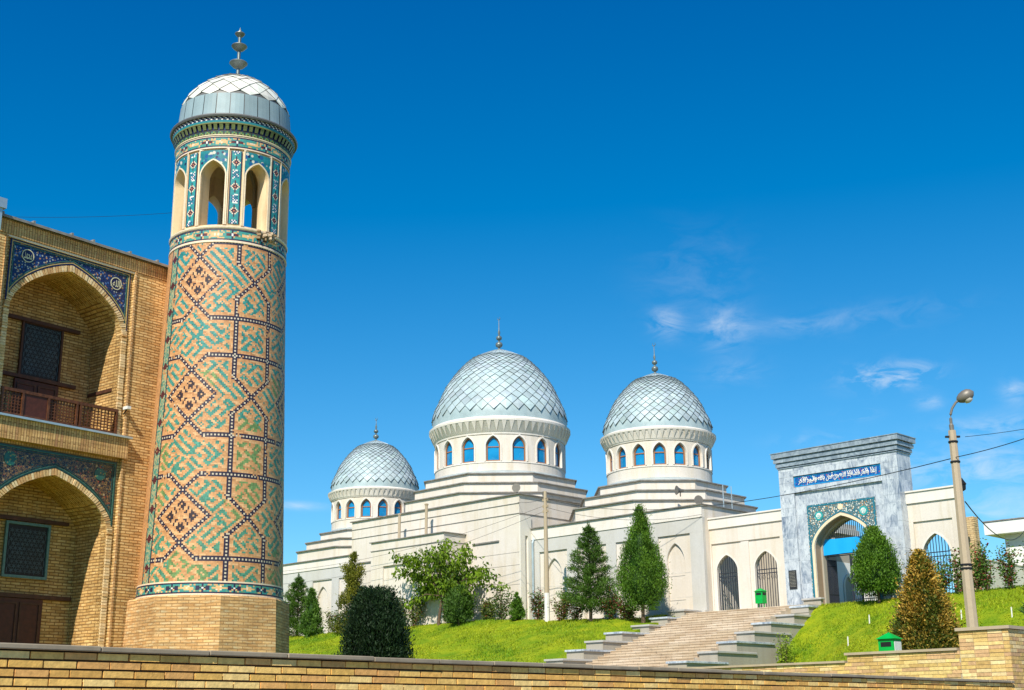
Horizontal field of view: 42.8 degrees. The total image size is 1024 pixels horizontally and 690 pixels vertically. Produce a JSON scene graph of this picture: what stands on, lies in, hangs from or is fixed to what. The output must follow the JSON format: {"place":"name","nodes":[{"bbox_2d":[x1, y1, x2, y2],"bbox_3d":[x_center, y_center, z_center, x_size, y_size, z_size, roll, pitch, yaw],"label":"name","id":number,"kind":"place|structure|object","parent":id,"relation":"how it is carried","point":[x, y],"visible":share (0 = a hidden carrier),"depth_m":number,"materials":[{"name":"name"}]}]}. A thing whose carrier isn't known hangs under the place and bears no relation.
{"place":"outdoors","nodes":[
{"label":"outdoors","id":0,"kind":"place"},
{"bbox_2d":[0,0,1023,592],"label":"sky","id":1,"kind":"structure","parent":0,"point":[810,213],"materials":[{"name":"blue"}]},
{"bbox_2d":[289,585,1023,662],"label":"hill","id":2,"kind":"structure","parent":0,"point":[995,619],"depth_m":63.90,"materials":[{"name":"green plant"}]},
{"bbox_2d":[0,211,167,646],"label":"madrasah","id":3,"kind":"structure","parent":2,"relation":"on","point":[81,322],"depth_m":30.46,"materials":[{"name":"brick"}]},
{"bbox_2d":[0,197,7,229],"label":"rain hopper","id":4,"kind":"object","parent":3,"relation":"attached to","point":[3,203],"visible":1,"depth_m":29.14,"materials":[{"name":"metal"}]},
{"bbox_2d":[0,597,42,643],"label":"door","id":5,"kind":"structure","parent":3,"relation":"in","point":[20,619],"depth_m":29.34,"materials":[{"name":"brown wood"}]},
{"bbox_2d":[0,520,50,579],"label":"lower window","id":6,"kind":"structure","parent":3,"relation":"in","point":[25,553],"depth_m":29.81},
{"bbox_2d":[11,378,58,420],"bbox_3d":[-11.201,1.470,30.605,0.090,1.230,1.150,-13,-20,36],"label":"door","id":7,"kind":"structure","parent":3,"relation":"in","point":[18,383],"depth_m":30.68,"materials":[{"name":"brown wood"}]},
{"bbox_2d":[17,321,63,381],"bbox_3d":[-11.197,0.179,31.036,0.060,1.370,1.100,-13,-20,36],"label":"upper window","id":8,"kind":"structure","parent":3,"relation":"in","point":[41,347],"depth_m":31.04,"materials":[{"name":"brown wood"}]},
{"bbox_2d":[123,406,130,414],"bbox_3d":[-9.171,1.556,31.032,0.232,0.181,0.100,-13,-20,36],"label":"security camera","id":9,"kind":"object","parent":3,"relation":"attached to","point":[125,408],"visible":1,"depth_m":31.01,"materials":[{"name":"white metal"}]},
{"bbox_2d":[123,28,297,652],"bbox_3d":[-7.162,1.012,32.182,3.722,19.800,3.722,-1,-16,0],"label":"minaret","id":10,"kind":"object","parent":2,"relation":"on","point":[211,560],"visible":1,"depth_m":30.90,"materials":[{"name":"brick"}]},
{"bbox_2d":[283,573,325,635],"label":"tree","id":11,"kind":"object","parent":2,"relation":"on","point":[297,591],"visible":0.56,"depth_m":88.38,"materials":[{"name":"green plant"}]},
{"bbox_2d":[298,587,324,637],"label":"thuja","id":12,"kind":"object","parent":2,"relation":"on","point":[309,620],"visible":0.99,"depth_m":85.91,"materials":[{"name":"green plant"}]},
{"bbox_2d":[323,606,344,632],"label":"shrub","id":13,"kind":"object","parent":2,"relation":"on","point":[330,620],"visible":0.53,"depth_m":85.58,"materials":[{"name":"green plant"}]},
{"bbox_2d":[332,610,348,627],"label":"shrub","id":14,"kind":"object","parent":2,"relation":"on","point":[339,617],"visible":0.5,"depth_m":84.34,"materials":[{"name":"green plant"}]},
{"bbox_2d":[331,551,365,634],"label":"thuja","id":15,"kind":"object","parent":2,"relation":"on","point":[353,576],"visible":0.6,"depth_m":84.66,"materials":[{"name":"green plant"}]},
{"bbox_2d":[333,584,418,658],"bbox_3d":[-3.523,7.722,33.090,2.297,3.329,2.356,-16,-22,42],"label":"juniper bush","id":16,"kind":"object","parent":2,"relation":"on","point":[375,625],"visible":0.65,"depth_m":32.79,"materials":[{"name":"green plant"}]},
{"bbox_2d":[395,594,408,616],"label":"shrub","id":17,"kind":"object","parent":2,"relation":"on","point":[405,614],"visible":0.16,"depth_m":81.42,"materials":[{"name":"green plant"}]},
{"bbox_2d":[403,596,425,625],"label":"shrub","id":18,"kind":"object","parent":2,"relation":"on","point":[418,610],"visible":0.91,"depth_m":80.00,"materials":[{"name":"green plant"}]},
{"bbox_2d":[442,603,452,623],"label":"shrub","id":19,"kind":"object","parent":2,"relation":"on","point":[443,611],"visible":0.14,"depth_m":78.08,"materials":[{"name":"green plant"}]},
{"bbox_2d":[388,538,510,624],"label":"broadleaf tree","id":20,"kind":"object","parent":2,"relation":"on","point":[472,575],"visible":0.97,"depth_m":78.24,"materials":[{"name":"green plant"}]},
{"bbox_2d":[439,584,476,625],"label":"thuja","id":21,"kind":"object","parent":2,"relation":"on","point":[459,607],"visible":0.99,"depth_m":75.77,"materials":[{"name":"green plant"}]},
{"bbox_2d":[476,597,498,619],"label":"shrub","id":22,"kind":"object","parent":2,"relation":"on","point":[489,615],"visible":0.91,"depth_m":75.84,"materials":[{"name":"green plant"}]},
{"bbox_2d":[489,583,513,619],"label":"shrub","id":23,"kind":"object","parent":2,"relation":"on","point":[500,606],"visible":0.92,"depth_m":75.00,"materials":[{"name":"green plant"}]},
{"bbox_2d":[507,591,527,620],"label":"thuja","id":24,"kind":"object","parent":2,"relation":"on","point":[517,612],"visible":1,"depth_m":73.57,"materials":[{"name":"green plant"}]},
{"bbox_2d":[283,319,765,635],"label":"mosque","id":25,"kind":"structure","parent":2,"relation":"on","point":[498,430],"depth_m":81.72,"materials":[{"name":"paint"}]},
{"bbox_2d":[512,483,519,492],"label":"loudspeaker","id":26,"kind":"object","parent":25,"relation":"on","point":[516,487],"visible":1,"depth_m":79.35,"materials":[{"name":"grey metal"}]},
{"bbox_2d":[675,485,683,496],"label":"loudspeaker","id":27,"kind":"object","parent":25,"relation":"attached to","point":[678,490],"visible":1,"depth_m":73.36,"materials":[{"name":"black metal"}]},
{"bbox_2d":[694,495,702,503],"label":"loudspeaker","id":28,"kind":"object","parent":25,"relation":"on","point":[698,499],"visible":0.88,"depth_m":71.93,"materials":[{"name":"black metal"}]},
{"bbox_2d":[722,485,732,508],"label":"roof rail","id":29,"kind":"object","parent":25,"relation":"on","point":[728,498],"visible":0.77,"depth_m":72.87,"materials":[{"name":"metal"}]},
{"bbox_2d":[528,587,544,619],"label":"shrub","id":30,"kind":"object","parent":2,"relation":"on","point":[539,606],"visible":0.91,"depth_m":73.44,"materials":[{"name":"green plant"}]},
{"bbox_2d":[542,491,549,621],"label":"utility pole","id":31,"kind":"object","parent":2,"relation":"on","point":[546,586],"visible":0.98,"depth_m":72.94,"materials":[{"name":"concrete"}]},
{"bbox_2d":[287,513,538,583],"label":"overhead wire","id":32,"kind":"object","parent":31,"relation":"attached to","point":[435,552],"visible":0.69,"depth_m":78.62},
{"bbox_2d":[289,507,539,570],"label":"overhead wire","id":33,"kind":"object","parent":31,"relation":"attached to","point":[425,544],"visible":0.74,"depth_m":80.15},
{"bbox_2d":[547,507,701,519],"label":"overhead wire","id":34,"kind":"object","parent":31,"relation":"attached to","point":[622,519],"visible":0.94,"depth_m":72.12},
{"bbox_2d":[545,458,950,509],"bbox_3d":[5.875,5.576,51.412,0.021,6.630,45.964,2,-16,-10],"label":"overhead wire","id":35,"kind":"object","parent":31,"relation":"attached to","point":[768,497],"visible":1,"depth_m":39.03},
{"bbox_2d":[550,595,570,620],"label":"shrub","id":36,"kind":"object","parent":2,"relation":"on","point":[560,614],"visible":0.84,"depth_m":71.62,"materials":[{"name":"green plant"}]},
{"bbox_2d":[561,584,587,619],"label":"shrub","id":37,"kind":"object","parent":2,"relation":"on","point":[575,612],"visible":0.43,"depth_m":71.29,"materials":[{"name":"green plant"}]},
{"bbox_2d":[556,520,624,620],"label":"pine tree","id":38,"kind":"object","parent":2,"relation":"on","point":[587,589],"visible":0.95,"depth_m":70.14,"materials":[{"name":"green plant"}]},
{"bbox_2d":[597,585,620,619],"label":"shrub","id":39,"kind":"object","parent":2,"relation":"on","point":[612,609],"visible":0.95,"depth_m":69.12,"materials":[{"name":"green plant"}]},
{"bbox_2d":[614,599,637,620],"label":"shrub","id":40,"kind":"object","parent":2,"relation":"on","point":[627,614],"visible":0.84,"depth_m":68.87,"materials":[{"name":"green plant"}]},
{"bbox_2d":[611,503,672,622],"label":"cypress","id":41,"kind":"object","parent":2,"relation":"on","point":[642,580],"visible":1,"depth_m":68.08,"materials":[{"name":"green plant"}]},
{"bbox_2d":[544,597,824,667],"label":"staircase","id":42,"kind":"structure","parent":2,"relation":"on","point":[682,638],"depth_m":62.01,"materials":[{"name":"stone"}]},
{"bbox_2d":[667,604,818,615],"bbox_3d":[12.021,13.822,66.933,8.620,0.396,2.117,-16,-22,42],"label":"landing","id":43,"kind":"object","parent":2,"relation":"on","point":[800,610],"visible":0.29,"depth_m":63.64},
{"bbox_2d":[753,588,766,607],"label":"litter bin","id":44,"kind":"object","parent":43,"relation":"on","point":[760,596],"visible":0.85,"depth_m":66.41,"materials":[{"name":"green paint"}]},
{"bbox_2d":[707,508,786,610],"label":"arcade wall","id":45,"kind":"structure","parent":2,"relation":"on","point":[746,542],"depth_m":68.81,"materials":[{"name":"white paint"}]},
{"bbox_2d":[771,633,794,662],"bbox_3d":[12.395,13.906,59.540,1.182,2.272,1.677,-8,-17,23],"label":"shrub","id":46,"kind":"object","parent":2,"relation":"on","point":[784,653],"visible":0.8,"depth_m":59.33,"materials":[{"name":"green plant"}]},
{"bbox_2d":[763,524,876,606],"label":"courtyard building","id":47,"kind":"structure","parent":2,"relation":"on","point":[844,578],"depth_m":71.42,"materials":[{"name":"grey stone"}]},
{"bbox_2d":[770,433,915,604],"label":"gate portal","id":48,"kind":"object","parent":2,"relation":"on","point":[813,520],"visible":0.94,"depth_m":65.29,"materials":[{"name":"grey stone"}]},
{"bbox_2d":[823,535,864,555],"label":"banner","id":49,"kind":"object","parent":48,"relation":"attached to","point":[839,545],"visible":0.66,"depth_m":65.21,"materials":[{"name":"blue fabric"}]},
{"bbox_2d":[849,525,904,602],"bbox_3d":[17.292,10.459,61.822,2.698,3.924,2.872,-16,-22,42],"label":"thuja","id":50,"kind":"object","parent":2,"relation":"on","point":[875,568],"visible":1,"depth_m":61.33,"materials":[{"name":"green plant"}]},
{"bbox_2d":[876,632,901,650],"bbox_3d":[8.427,6.917,29.053,0.459,1.035,0.436,-16,-22,42],"label":"litter bin","id":51,"kind":"object","parent":2,"relation":"on","point":[888,641],"visible":0.57,"depth_m":29.00,"materials":[{"name":"green paint"}]},
{"bbox_2d":[875,548,978,650],"bbox_3d":[9.899,6.537,31.215,2.427,3.390,2.416,2,-16,-9],"label":"thuja","id":52,"kind":"object","parent":2,"relation":"on","point":[924,617],"visible":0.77,"depth_m":30.94,"materials":[{"name":"yellow plant"}]},
{"bbox_2d":[905,485,960,593],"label":"arcade wall","id":53,"kind":"structure","parent":2,"relation":"on","point":[931,513],"depth_m":62.00,"materials":[{"name":"white paint"}]},
{"bbox_2d":[934,556,952,592],"bbox_3d":[19.773,10.669,60.100,1.400,1.900,1.424,-16,-22,42],"label":"rose bush","id":54,"kind":"object","parent":2,"relation":"on","point":[944,578],"visible":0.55,"depth_m":59.90,"materials":[{"name":"green plant"}]},
{"bbox_2d":[942,547,971,593],"bbox_3d":[20.301,10.235,59.418,1.217,2.323,1.451,-16,-22,42],"label":"rose bush","id":55,"kind":"object","parent":2,"relation":"on","point":[958,584],"visible":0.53,"depth_m":59.25,"materials":[{"name":"green plant"}]},
{"bbox_2d":[945,389,978,626],"bbox_3d":[9.961,4.074,28.262,0.705,6.390,0.278,-7,-17,20],"label":"street lamp","id":56,"kind":"object","parent":2,"relation":"on","point":[965,396],"visible":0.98,"depth_m":28.31,"materials":[{"name":"concrete"}]},
{"bbox_2d":[961,478,965,490],"bbox_3d":[21.212,6.587,61.463,0.400,0.715,0.346,-16,-22,42],"label":"wall lantern","id":57,"kind":"object","parent":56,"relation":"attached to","point":[964,485],"depth_m":61.33,"materials":[{"name":"black metal"}]},
{"bbox_2d":[957,438,1023,456],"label":"overhead wire","id":58,"kind":"object","parent":56,"relation":"attached to","point":[991,448],"visible":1,"depth_m":28.22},
{"bbox_2d":[965,429,1022,436],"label":"overhead wire","id":59,"kind":"object","parent":56,"relation":"attached to","point":[992,433],"visible":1,"depth_m":27.96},
{"bbox_2d":[965,501,1023,539],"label":"overhead wire","id":60,"kind":"object","parent":56,"relation":"attached to","point":[986,526],"visible":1,"depth_m":32.99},
{"bbox_2d":[954,538,992,591],"bbox_3d":[20.785,9.931,58.765,1.566,2.461,1.628,-1,-16,0],"label":"rose bush","id":61,"kind":"object","parent":2,"relation":"on","point":[976,583],"visible":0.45,"depth_m":58.67,"materials":[{"name":"green plant"}]},
{"bbox_2d":[966,516,981,589],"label":"brick pier","id":62,"kind":"structure","parent":2,"relation":"on","point":[973,528],"depth_m":62.98,"materials":[{"name":"beige brick"}]},
{"bbox_2d":[970,548,995,590],"bbox_3d":[21.085,10.030,58.268,1.132,1.947,1.253,3,-17,-14],"label":"rose bush","id":63,"kind":"object","parent":2,"relation":"on","point":[986,582],"visible":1,"depth_m":58.22,"materials":[{"name":"green plant"}]},
{"bbox_2d":[983,517,1023,564],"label":"modern building","id":64,"kind":"structure","parent":2,"relation":"on","point":[1010,529],"depth_m":69.80,"materials":[{"name":"paint"}]},
{"bbox_2d":[986,559,1023,588],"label":"boundary wall","id":65,"kind":"structure","parent":2,"relation":"on","point":[999,581],"depth_m":63.24,"materials":[{"name":"white paint"}]},
{"bbox_2d":[993,540,1020,588],"bbox_3d":[21.748,9.671,57.420,1.183,2.290,1.297,3,-16,-11],"label":"rose bush","id":66,"kind":"object","parent":2,"relation":"on","point":[1008,579],"visible":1,"depth_m":57.24,"materials":[{"name":"green plant"}]},
{"label":"ground","id":67,"kind":"structure","parent":0,"visible":0},
{"bbox_2d":[0,643,1014,689],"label":"garden wall","id":68,"kind":"structure","parent":67,"relation":"on","point":[24,666],"depth_m":11.75,"materials":[{"name":"brick"}]},
{"bbox_2d":[684,625,1023,689],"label":"brick pier wall","id":69,"kind":"structure","parent":67,"relation":"on","point":[990,652],"depth_m":23.38,"materials":[{"name":"brick"}]}
]}

